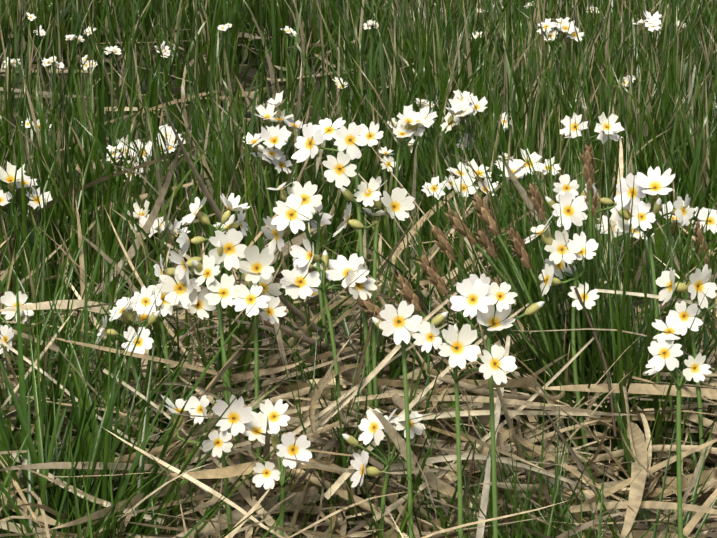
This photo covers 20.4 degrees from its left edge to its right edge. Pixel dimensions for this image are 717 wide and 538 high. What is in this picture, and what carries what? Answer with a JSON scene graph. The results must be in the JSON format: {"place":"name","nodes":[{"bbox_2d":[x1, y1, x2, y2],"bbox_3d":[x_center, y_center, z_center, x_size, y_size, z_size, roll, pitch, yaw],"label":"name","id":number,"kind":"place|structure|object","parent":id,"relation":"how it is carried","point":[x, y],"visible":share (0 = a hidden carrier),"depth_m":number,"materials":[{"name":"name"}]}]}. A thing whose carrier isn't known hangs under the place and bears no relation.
{"place":"outdoors","nodes":[
{"label":"outdoors","id":0,"kind":"place"},
{"bbox_2d":[2,30,381,207],"bbox_3d":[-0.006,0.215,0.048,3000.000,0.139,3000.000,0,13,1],"label":"ground","id":1,"kind":"structure","parent":0,"point":[251,71],"depth_m":1.24,"materials":[{"name":"soil"}]},
{"bbox_2d":[0,0,716,537],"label":"dry grass","id":2,"kind":"structure","parent":0,"point":[646,482],"depth_m":0.47,"materials":[{"name":"plant"}]},
{"bbox_2d":[0,0,716,537],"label":"green grass","id":3,"kind":"structure","parent":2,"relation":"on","point":[436,60],"depth_m":0.74,"materials":[{"name":"green plant"}]},
{"bbox_2d":[0,62,716,537],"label":"tussock leaves","id":4,"kind":"object","parent":2,"relation":"on","point":[100,446],"visible":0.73,"depth_m":0.46,"materials":[{"name":"green plant"}]},
{"bbox_2d":[0,8,716,537],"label":"flower stems","id":5,"kind":"object","parent":2,"relation":"on","point":[324,286],"visible":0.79,"depth_m":0.47,"materials":[{"name":"green plant"}]},
{"bbox_2d":[0,1,716,488],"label":"flowers","id":6,"kind":"object","parent":5,"relation":"attached to","point":[402,321],"visible":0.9,"depth_m":0.47,"materials":[{"name":"white plant"}]},
{"bbox_2d":[352,144,715,465],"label":"sedge spikes","id":7,"kind":"object","parent":2,"relation":"on","point":[491,223],"visible":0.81,"depth_m":0.47,"materials":[{"name":"brown plant"}]}
]}

